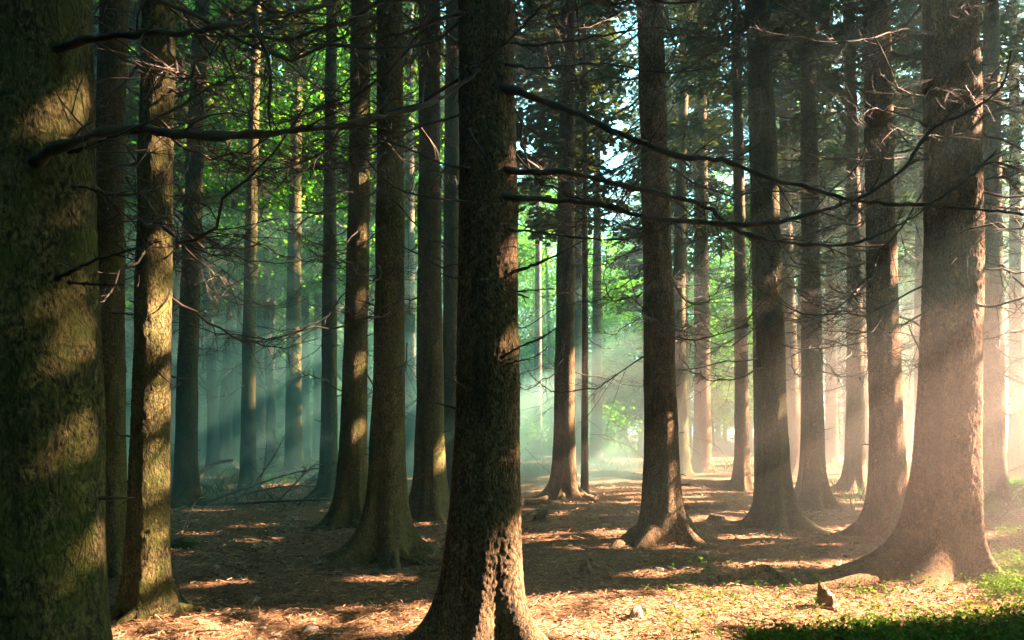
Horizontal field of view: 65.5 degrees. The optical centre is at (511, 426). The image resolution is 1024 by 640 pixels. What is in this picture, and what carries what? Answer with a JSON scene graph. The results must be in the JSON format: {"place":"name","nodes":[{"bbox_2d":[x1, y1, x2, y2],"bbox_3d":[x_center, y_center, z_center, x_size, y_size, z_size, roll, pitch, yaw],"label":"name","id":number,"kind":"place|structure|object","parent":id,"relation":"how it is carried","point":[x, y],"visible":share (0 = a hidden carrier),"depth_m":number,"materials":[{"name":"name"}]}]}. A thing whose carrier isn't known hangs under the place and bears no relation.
{"place":"outdoors","nodes":[
{"label":"outdoors","id":0,"kind":"place"},
{"bbox_2d":[93,0,237,235],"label":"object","id":1,"kind":"object","parent":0,"point":[131,112],"visible":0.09,"depth_m":22.16,"materials":[{"name":"green plant"}]},
{"bbox_2d":[201,10,286,293],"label":"tree","id":2,"kind":"object","parent":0,"point":[282,283],"visible":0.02,"depth_m":33.69,"materials":[{"name":"green plant"}]},
{"bbox_2d":[301,0,441,262],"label":"tree","id":3,"kind":"object","parent":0,"point":[371,174],"visible":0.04,"depth_m":27.77,"materials":[{"name":"green plant"}]},
{"bbox_2d":[369,3,444,294],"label":"tree","id":4,"kind":"object","parent":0,"point":[442,112],"visible":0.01,"depth_m":31.43,"materials":[{"name":"green plant"}]},
{"bbox_2d":[108,435,1023,639],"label":"ground","id":5,"kind":"structure","parent":0,"point":[541,476],"depth_m":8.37,"materials":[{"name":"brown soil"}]},
{"bbox_2d":[98,0,258,411],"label":"beech tree","id":6,"kind":"object","parent":5,"relation":"on","point":[128,326],"visible":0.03,"depth_m":26.48,"materials":[{"name":"green plant"}]},
{"bbox_2d":[170,536,199,548],"bbox_3d":[-4.027,1.460,9.824,0.408,0.222,0.415,0,0,-15],"label":"mossy stone","id":7,"kind":"object","parent":5,"relation":"on","point":[192,541],"visible":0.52,"depth_m":9.71,"materials":[{"name":"green stone"}]},
{"bbox_2d":[93,0,289,473],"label":"beech tree","id":8,"kind":"object","parent":5,"relation":"on","point":[174,357],"visible":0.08,"depth_m":25.12,"materials":[{"name":"green plant"}]},
{"bbox_2d":[125,33,259,377],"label":"beech tree","id":9,"kind":"object","parent":5,"relation":"on","point":[210,243],"visible":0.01,"depth_m":31.40,"materials":[{"name":"green plant"}]},
{"bbox_2d":[93,0,317,507],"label":"spruce tree","id":10,"kind":"object","parent":5,"relation":"on","point":[186,477],"visible":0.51,"depth_m":15.31,"materials":[{"name":"brown plant"}]},
{"bbox_2d":[93,0,335,578],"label":"spruce tree","id":11,"kind":"object","parent":5,"relation":"on","point":[114,352],"visible":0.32,"depth_m":8.12,"materials":[{"name":"brown plant"}]},
{"bbox_2d":[94,0,338,476],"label":"beech tree","id":12,"kind":"object","parent":5,"relation":"on","point":[213,449],"visible":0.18,"depth_m":23.75,"materials":[{"name":"green plant"}]},
{"bbox_2d":[93,0,340,625],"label":"spruce tree","id":13,"kind":"object","parent":5,"relation":"on","point":[148,588],"visible":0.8,"depth_m":6.28,"materials":[{"name":"brown plant"}]},
{"bbox_2d":[125,118,314,457],"bbox_3d":[-14.120,-8.156,37.289,10.834,20.000,10.586,0,0,41],"label":"beech tree","id":14,"kind":"object","parent":5,"relation":"on","point":[204,404],"visible":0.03,"depth_m":36.88,"materials":[{"name":"green plant"}]},
{"bbox_2d":[187,0,283,470],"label":"spruce tree","id":15,"kind":"object","parent":5,"relation":"on","point":[226,435],"visible":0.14,"depth_m":27.15,"materials":[{"name":"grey plant"}]},
{"bbox_2d":[198,378,277,458],"bbox_3d":[-13.685,-0.364,37.610,5.532,4.244,6.162,0,0,-43],"label":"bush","id":16,"kind":"object","parent":5,"relation":"on","point":[202,425],"visible":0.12,"depth_m":36.10,"materials":[{"name":"green plant"}]},
{"bbox_2d":[188,4,291,460],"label":"spruce tree","id":17,"kind":"object","parent":5,"relation":"on","point":[236,429],"visible":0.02,"depth_m":30.92,"materials":[{"name":"brown plant"}]},
{"bbox_2d":[202,461,318,502],"bbox_3d":[-4.718,1.062,16.382,1.124,0.845,3.425,0,0,39],"label":"fallen branch","id":18,"kind":"object","parent":5,"relation":"on","point":[235,491],"visible":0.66,"depth_m":15.75,"materials":[{"name":"brown wood"}]},
{"bbox_2d":[178,0,345,492],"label":"spruce tree","id":19,"kind":"object","parent":5,"relation":"on","point":[248,414],"visible":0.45,"depth_m":18.54,"materials":[{"name":"brown plant"}]},
{"bbox_2d":[234,428,291,500],"bbox_3d":[-5.229,0.746,16.451,1.229,1.483,1.813,0,0,-9],"label":"fallen branch","id":20,"kind":"object","parent":5,"relation":"on","point":[260,475],"visible":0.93,"depth_m":16.45,"materials":[{"name":"brown wood"}]},
{"bbox_2d":[196,487,331,507],"bbox_3d":[-4.464,1.522,14.899,2.653,0.906,1.250,0,0,-23],"label":"fallen branch","id":21,"kind":"object","parent":5,"relation":"on","point":[218,503],"visible":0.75,"depth_m":14.82,"materials":[{"name":"brown wood"}]},
{"bbox_2d":[218,0,323,468],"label":"spruce tree","id":22,"kind":"object","parent":5,"relation":"on","point":[260,415],"visible":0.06,"depth_m":28.51,"materials":[{"name":"brown plant"}]},
{"bbox_2d":[0,0,542,639],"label":"spruce tree","id":23,"kind":"object","parent":5,"relation":"on","point":[52,498],"visible":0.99,"depth_m":3.32,"materials":[{"name":"brown plant"}]},
{"bbox_2d":[199,118,344,414],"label":"beech tree","id":24,"kind":"object","parent":5,"relation":"on","point":[275,321],"visible":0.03,"depth_m":39.17,"materials":[{"name":"green plant"}]},
{"bbox_2d":[174,0,376,472],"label":"beech tree","id":25,"kind":"object","parent":5,"relation":"on","point":[267,387],"visible":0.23,"depth_m":25.77,"materials":[{"name":"green plant"}]},
{"bbox_2d":[240,1,314,379],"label":"spruce tree","id":26,"kind":"object","parent":5,"relation":"on","point":[273,301],"visible":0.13,"depth_m":28.65,"materials":[{"name":"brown plant"}]},
{"bbox_2d":[229,467,326,503],"bbox_3d":[-4.554,1.321,15.551,1.799,1.038,1.208,0,0,0],"label":"fallen branch","id":27,"kind":"object","parent":5,"relation":"on","point":[264,489],"visible":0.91,"depth_m":15.57,"materials":[{"name":"brown wood"}]},
{"bbox_2d":[225,0,346,478],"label":"spruce tree","id":28,"kind":"object","parent":5,"relation":"on","point":[293,447],"visible":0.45,"depth_m":22.93,"materials":[{"name":"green plant"}]},
{"bbox_2d":[199,75,374,458],"bbox_3d":[-10.497,-7.100,36.548,9.652,17.818,9.431,0,0,-10],"label":"beech tree","id":29,"kind":"object","parent":5,"relation":"on","point":[280,384],"visible":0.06,"depth_m":36.41,"materials":[{"name":"green plant"}]},
{"bbox_2d":[127,0,458,530],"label":"spruce tree","id":30,"kind":"object","parent":5,"relation":"on","point":[345,510],"visible":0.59,"depth_m":11.64,"materials":[{"name":"green plant"}]},
{"bbox_2d":[277,451,330,502],"bbox_3d":[-4.218,1.037,16.479,1.298,1.065,2.093,0,0,0],"label":"fallen branch","id":31,"kind":"object","parent":5,"relation":"on","point":[296,482],"visible":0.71,"depth_m":16.07,"materials":[{"name":"brown wood"}]},
{"bbox_2d":[271,1,344,463],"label":"spruce tree","id":32,"kind":"object","parent":5,"relation":"on","point":[316,410],"visible":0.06,"depth_m":30.94,"materials":[{"name":"brown plant"}]},
{"bbox_2d":[276,378,341,454],"bbox_3d":[-8.310,-0.198,35.390,6.253,4.098,5.876,0,0,1],"label":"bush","id":33,"kind":"object","parent":5,"relation":"on","point":[282,423],"visible":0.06,"depth_m":34.46,"materials":[{"name":"green plant"}]},
{"bbox_2d":[276,1,344,464],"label":"spruce tree","id":34,"kind":"object","parent":5,"relation":"on","point":[306,414],"visible":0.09,"depth_m":30.97,"materials":[{"name":"brown plant"}]},
{"bbox_2d":[218,0,419,496],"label":"spruce tree","id":35,"kind":"object","parent":5,"relation":"on","point":[329,425],"visible":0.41,"depth_m":17.10,"materials":[{"name":"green plant"}]},
{"bbox_2d":[226,68,417,449],"bbox_3d":[-7.465,-8.017,34.663,9.240,19.720,8.928,0,0,-16],"label":"beech tree","id":36,"kind":"object","parent":5,"relation":"on","point":[311,360],"visible":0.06,"depth_m":33.70,"materials":[{"name":"green plant"}]},
{"bbox_2d":[221,0,444,381],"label":"beech tree","id":37,"kind":"object","parent":5,"relation":"on","point":[339,225],"visible":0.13,"depth_m":24.82,"materials":[{"name":"green plant"}]},
{"bbox_2d":[271,139,416,402],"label":"beech tree","id":38,"kind":"object","parent":5,"relation":"on","point":[341,309],"depth_m":39.21,"materials":[{"name":"green plant"}]},
{"bbox_2d":[272,0,444,458],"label":"beech tree","id":39,"kind":"object","parent":5,"relation":"on","point":[369,402],"visible":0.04,"depth_m":30.00,"materials":[{"name":"green plant"}]},
{"bbox_2d":[231,0,552,571],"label":"spruce tree","id":40,"kind":"object","parent":5,"relation":"on","point":[385,535],"visible":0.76,"depth_m":8.87,"materials":[{"name":"brown plant"}]},
{"bbox_2d":[248,0,565,522],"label":"spruce tree","id":41,"kind":"object","parent":5,"relation":"on","point":[429,496],"visible":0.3,"depth_m":13.01,"materials":[{"name":"brown plant"}]},
{"bbox_2d":[368,1,445,475],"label":"spruce tree","id":42,"kind":"object","parent":5,"relation":"on","point":[409,333],"visible":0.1,"depth_m":24.74,"materials":[{"name":"plant"}]},
{"bbox_2d":[370,0,567,491],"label":"spruce tree","id":43,"kind":"object","parent":5,"relation":"on","point":[451,126],"visible":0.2,"depth_m":17.07,"materials":[{"name":"brown plant"}]},
{"bbox_2d":[442,204,554,381],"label":"beech tree","id":44,"kind":"object","parent":5,"relation":"on","point":[527,292],"visible":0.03,"depth_m":45.67,"materials":[{"name":"green plant"}]},
{"bbox_2d":[442,175,555,414],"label":"beech tree","id":45,"kind":"object","parent":5,"relation":"on","point":[520,257],"visible":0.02,"depth_m":42.78,"materials":[{"name":"green plant"}]},
{"bbox_2d":[520,389,553,458],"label":"bush","id":46,"kind":"object","parent":5,"relation":"on","point":[530,422],"visible":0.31,"depth_m":36.51,"materials":[{"name":"green plant"}]},
{"bbox_2d":[520,378,553,456],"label":"bush","id":47,"kind":"object","parent":5,"relation":"on","point":[528,405],"visible":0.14,"depth_m":38.93,"materials":[{"name":"green plant"}]},
{"bbox_2d":[515,21,559,460],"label":"spruce tree","id":48,"kind":"object","parent":5,"relation":"on","point":[536,449],"visible":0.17,"depth_m":35.97,"materials":[{"name":"plant"}]},
{"bbox_2d":[518,181,592,410],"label":"beech tree","id":49,"kind":"object","parent":5,"relation":"on","point":[524,241],"visible":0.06,"depth_m":48.59,"materials":[{"name":"green plant"}]},
{"bbox_2d":[449,0,677,502],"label":"spruce tree","id":50,"kind":"object","parent":5,"relation":"on","point":[562,484],"visible":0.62,"depth_m":16.42,"materials":[{"name":"beige plant"}]},
{"bbox_2d":[518,154,625,455],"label":"beech tree","id":51,"kind":"object","parent":5,"relation":"on","point":[549,352],"visible":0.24,"depth_m":40.68,"materials":[{"name":"green plant"}]},
{"bbox_2d":[123,0,1023,639],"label":"spruce tree","id":52,"kind":"object","parent":5,"relation":"on","point":[479,594],"visible":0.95,"depth_m":5.13,"materials":[{"name":"beige plant"}]},
{"bbox_2d":[518,169,631,416],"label":"beech tree","id":53,"kind":"object","parent":5,"relation":"on","point":[605,322],"visible":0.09,"depth_m":43.05,"materials":[{"name":"green plant"}]},
{"bbox_2d":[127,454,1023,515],"bbox_3d":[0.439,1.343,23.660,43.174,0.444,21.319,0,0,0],"label":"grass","id":54,"kind":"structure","parent":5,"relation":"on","point":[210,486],"depth_m":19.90,"materials":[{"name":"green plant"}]},
{"bbox_2d":[530,0,637,493],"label":"spruce tree","id":55,"kind":"object","parent":5,"relation":"on","point":[584,483],"visible":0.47,"depth_m":17.86,"materials":[{"name":"beige plant"}]},
{"bbox_2d":[530,7,637,469],"bbox_3d":[2.256,-8.627,28.349,4.446,20.768,3.887,0,0,43],"label":"spruce tree","id":56,"kind":"object","parent":5,"relation":"on","point":[578,334],"visible":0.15,"depth_m":27.86,"materials":[{"name":"beige plant"}]},
{"bbox_2d":[544,234,642,449],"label":"beech tree","id":57,"kind":"object","parent":5,"relation":"on","point":[608,390],"visible":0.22,"depth_m":49.22,"materials":[{"name":"green plant"}]},
{"bbox_2d":[546,18,642,463],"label":"spruce tree","id":58,"kind":"object","parent":5,"relation":"on","point":[596,450],"visible":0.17,"depth_m":32.76,"materials":[{"name":"beige plant"}]},
{"bbox_2d":[549,397,643,457],"bbox_3d":[3.777,0.183,36.547,4.877,3.196,4.583,0,0,-37],"label":"bush","id":59,"kind":"object","parent":5,"relation":"on","point":[613,419],"visible":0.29,"depth_m":36.25,"materials":[{"name":"green plant"}]},
{"bbox_2d":[588,469,642,479],"bbox_3d":[3.082,1.432,23.198,0.485,0.318,2.929,0,0,-33],"label":"fallen log","id":60,"kind":"object","parent":5,"relation":"on","point":[616,474],"visible":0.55,"depth_m":23.28,"materials":[{"name":"beige plant"}]},
{"bbox_2d":[588,385,643,450],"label":"bush","id":61,"kind":"object","parent":5,"relation":"on","point":[627,434],"visible":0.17,"depth_m":50.32,"materials":[{"name":"green plant"}]},
{"bbox_2d":[590,273,641,447],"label":"beech tree","id":62,"kind":"object","parent":5,"relation":"on","point":[623,352],"visible":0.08,"depth_m":55.02,"materials":[{"name":"green plant"}]},
{"bbox_2d":[449,0,805,549],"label":"spruce tree","id":63,"kind":"object","parent":5,"relation":"on","point":[664,518],"visible":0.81,"depth_m":10.01,"materials":[{"name":"beige plant"}]},
{"bbox_2d":[589,244,692,451],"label":"beech tree","id":64,"kind":"object","parent":5,"relation":"on","point":[640,424],"visible":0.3,"depth_m":46.43,"materials":[{"name":"green plant"}]},
{"bbox_2d":[606,259,691,445],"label":"beech tree","id":65,"kind":"object","parent":5,"relation":"on","point":[631,336],"visible":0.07,"depth_m":51.04,"materials":[{"name":"green plant"}]},
{"bbox_2d":[625,1,732,460],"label":"spruce tree","id":66,"kind":"object","parent":5,"relation":"on","point":[689,105],"visible":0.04,"depth_m":29.34,"materials":[{"name":"beige plant"}]},
{"bbox_2d":[592,0,780,477],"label":"spruce tree","id":67,"kind":"object","parent":5,"relation":"on","point":[679,256],"visible":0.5,"depth_m":22.97,"materials":[{"name":"brown plant"}]},
{"bbox_2d":[631,43,751,462],"bbox_3d":[7.661,-8.452,33.444,5.281,20.350,5.006,0,0,0],"label":"spruce tree","id":68,"kind":"object","parent":5,"relation":"on","point":[694,232],"visible":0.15,"depth_m":33.03,"materials":[{"name":"green plant"}]},
{"bbox_2d":[681,477,729,487],"bbox_3d":[4.749,1.401,19.410,1.418,0.320,0.330,0,0,37],"label":"fallen log","id":69,"kind":"object","parent":5,"relation":"on","point":[706,482],"visible":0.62,"depth_m":19.35,"materials":[{"name":"beige plant"}]},
{"bbox_2d":[665,4,751,472],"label":"spruce tree","id":70,"kind":"object","parent":5,"relation":"on","point":[703,407],"visible":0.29,"depth_m":25.85,"materials":[{"name":"beige plant"}]},
{"bbox_2d":[687,255,752,429],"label":"beech tree","id":71,"kind":"object","parent":5,"relation":"on","point":[690,394],"visible":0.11,"depth_m":44.91,"materials":[{"name":"green plant"}]},
{"bbox_2d":[688,256,752,450],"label":"beech tree","id":72,"kind":"object","parent":5,"relation":"on","point":[713,436],"visible":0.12,"depth_m":49.77,"materials":[{"name":"green plant"}]},
{"bbox_2d":[709,237,752,451],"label":"beech tree","id":73,"kind":"object","parent":5,"relation":"on","point":[750,440],"visible":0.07,"depth_m":46.62,"materials":[{"name":"green plant"}]},
{"bbox_2d":[711,272,753,442],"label":"beech tree","id":74,"kind":"object","parent":5,"relation":"on","point":[733,374],"visible":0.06,"depth_m":51.07,"materials":[{"name":"green plant"}]},
{"bbox_2d":[713,408,753,450],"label":"bush","id":75,"kind":"object","parent":5,"relation":"on","point":[721,438],"visible":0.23,"depth_m":49.56,"materials":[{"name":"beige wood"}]},
{"bbox_2d":[688,204,796,425],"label":"beech tree","id":76,"kind":"object","parent":5,"relation":"on","point":[725,387],"visible":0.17,"depth_m":39.90,"materials":[{"name":"green plant"}]},
{"bbox_2d":[678,0,817,500],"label":"spruce tree","id":77,"kind":"object","parent":5,"relation":"on","point":[754,382],"visible":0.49,"depth_m":15.74,"materials":[{"name":"green plant"}]},
{"bbox_2d":[717,564,792,587],"bbox_3d":[2.282,1.436,7.624,0.680,0.168,0.490,0,0,0],"label":"bark slab","id":78,"kind":"object","parent":5,"relation":"on","point":[744,574],"depth_m":7.62,"materials":[{"name":"brown wood"}]},
{"bbox_2d":[617,0,907,533],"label":"spruce tree","id":79,"kind":"object","parent":5,"relation":"on","point":[775,506],"visible":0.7,"depth_m":11.74,"materials":[{"name":"green plant"}]},
{"bbox_2d":[663,0,865,491],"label":"spruce tree","id":80,"kind":"object","parent":5,"relation":"on","point":[741,479],"visible":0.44,"depth_m":18.57,"materials":[{"name":"beige plant"}]},
{"bbox_2d":[709,6,845,415],"bbox_3d":[9.991,-8.428,30.754,5.050,20.350,4.930,0,0,0],"label":"spruce tree","id":81,"kind":"object","parent":5,"relation":"on","point":[745,162],"visible":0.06,"depth_m":30.84,"materials":[{"name":"green plant"}]},
{"bbox_2d":[721,0,846,475],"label":"spruce tree","id":82,"kind":"object","parent":5,"relation":"on","point":[794,418],"visible":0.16,"depth_m":24.15,"materials":[{"name":"beige plant"}]},
{"bbox_2d":[726,10,867,436],"bbox_3d":[9.884,-8.431,27.431,5.231,20.350,5.461,0,0,25],"label":"spruce tree","id":83,"kind":"object","parent":5,"relation":"on","point":[830,140],"visible":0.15,"depth_m":27.16,"materials":[{"name":"green plant"}]},
{"bbox_2d":[674,0,922,510],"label":"spruce tree","id":84,"kind":"object","parent":5,"relation":"on","point":[812,489],"visible":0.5,"depth_m":14.77,"materials":[{"name":"beige plant"}]},
{"bbox_2d":[627,517,1023,639],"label":"ground cover","id":85,"kind":"object","parent":5,"relation":"on","point":[878,628],"visible":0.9,"depth_m":5.92,"materials":[{"name":"green plant"}]},
{"bbox_2d":[813,581,840,610],"bbox_3d":[2.606,1.407,6.547,0.313,0.276,0.325,0,0,0],"label":"tree stump","id":86,"kind":"object","parent":5,"relation":"on","point":[830,601],"visible":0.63,"depth_m":6.50,"materials":[{"name":"brown wood"}]},
{"bbox_2d":[795,0,860,464],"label":"spruce tree","id":87,"kind":"object","parent":5,"relation":"on","point":[831,446],"visible":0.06,"depth_m":31.81,"materials":[{"name":"beige plant"}]},
{"bbox_2d":[822,188,846,451],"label":"tree","id":88,"kind":"object","parent":5,"relation":"on","point":[844,351],"visible":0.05,"depth_m":46.08,"materials":[{"name":"beige plant"}]},
{"bbox_2d":[771,0,923,492],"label":"spruce tree","id":89,"kind":"object","parent":5,"relation":"on","point":[854,473],"visible":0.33,"depth_m":18.22,"materials":[{"name":"beige plant"}]},
{"bbox_2d":[794,187,911,449],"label":"beech tree","id":90,"kind":"object","parent":5,"relation":"on","point":[843,401],"visible":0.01,"depth_m":49.03,"materials":[{"name":"green plant"}]},
{"bbox_2d":[793,0,916,467],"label":"spruce tree","id":91,"kind":"object","parent":5,"relation":"on","point":[863,232],"visible":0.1,"depth_m":28.68,"materials":[{"name":"beige plant"}]},
{"bbox_2d":[695,0,1023,591],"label":"spruce tree","id":92,"kind":"object","parent":5,"relation":"on","point":[938,534],"visible":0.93,"depth_m":7.88,"materials":[{"name":"orange plant"}]},
{"bbox_2d":[706,0,1023,543],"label":"spruce tree","id":93,"kind":"object","parent":5,"relation":"on","point":[886,489],"visible":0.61,"depth_m":10.59,"materials":[{"name":"orange plant"}]},
{"bbox_2d":[824,121,914,452],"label":"beech tree","id":94,"kind":"object","parent":5,"relation":"on","point":[909,437],"visible":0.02,"depth_m":46.13,"materials":[{"name":"grey plant"}]},
{"bbox_2d":[837,26,916,422],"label":"spruce tree","id":95,"kind":"object","parent":5,"relation":"on","point":[907,279],"visible":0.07,"depth_m":34.36,"materials":[{"name":"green plant"}]},
{"bbox_2d":[838,6,1001,470],"bbox_3d":[13.105,-8.433,25.705,5.338,20.350,4.629,0,0,0],"label":"spruce tree","id":96,"kind":"object","parent":5,"relation":"on","point":[917,284],"visible":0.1,"depth_m":25.69,"materials":[{"name":"beige plant"}]},
{"bbox_2d":[831,0,1023,408],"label":"spruce tree","id":97,"kind":"object","parent":5,"relation":"on","point":[1003,17],"visible":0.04,"depth_m":20.07,"materials":[{"name":"green plant"}]},
{"bbox_2d":[833,0,1023,505],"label":"spruce tree","id":98,"kind":"object","parent":5,"relation":"on","point":[994,460],"visible":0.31,"depth_m":15.29,"materials":[{"name":"beige plant"}]},
{"bbox_2d":[894,5,1008,352],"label":"spruce tree","id":99,"kind":"object","parent":5,"relation":"on","point":[914,133],"visible":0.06,"depth_m":30.53,"materials":[{"name":"green plant"}]},
{"bbox_2d":[906,33,1023,403],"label":"spruce tree","id":100,"kind":"object","parent":5,"relation":"on","point":[1007,223],"visible":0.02,"depth_m":31.66,"materials":[{"name":"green plant"}]},
{"bbox_2d":[980,0,1023,478],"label":"spruce tree","id":101,"kind":"object","parent":5,"relation":"on","point":[1015,448],"visible":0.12,"depth_m":22.25,"materials":[{"name":"beige plant"}]},
{"bbox_2d":[1000,0,1023,413],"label":"spruce tree","id":102,"kind":"object","parent":5,"relation":"on","point":[1022,4],"visible":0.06,"depth_m":27.00,"materials":[{"name":"green plant"}]},
{"bbox_2d":[1001,18,1023,170],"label":"spruce tree","id":103,"kind":"object","parent":5,"relation":"on","point":[1016,38],"visible":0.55,"depth_m":18.52,"materials":[{"name":"green plant"}]},
{"bbox_2d":[514,0,639,246],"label":"spruce tree","id":104,"kind":"object","parent":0,"point":[536,142],"visible":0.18,"depth_m":21.90,"materials":[{"name":"green plant"}]},
{"bbox_2d":[202,0,1023,434],"label":"sky","id":105,"kind":"structure","parent":0,"point":[632,72],"materials":[{"name":"white"}]},
{"bbox_2d":[606,44,693,328],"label":"spruce tree","id":106,"kind":"object","parent":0,"point":[634,257],"visible":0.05,"depth_m":40.86,"materials":[{"name":"green plant"}]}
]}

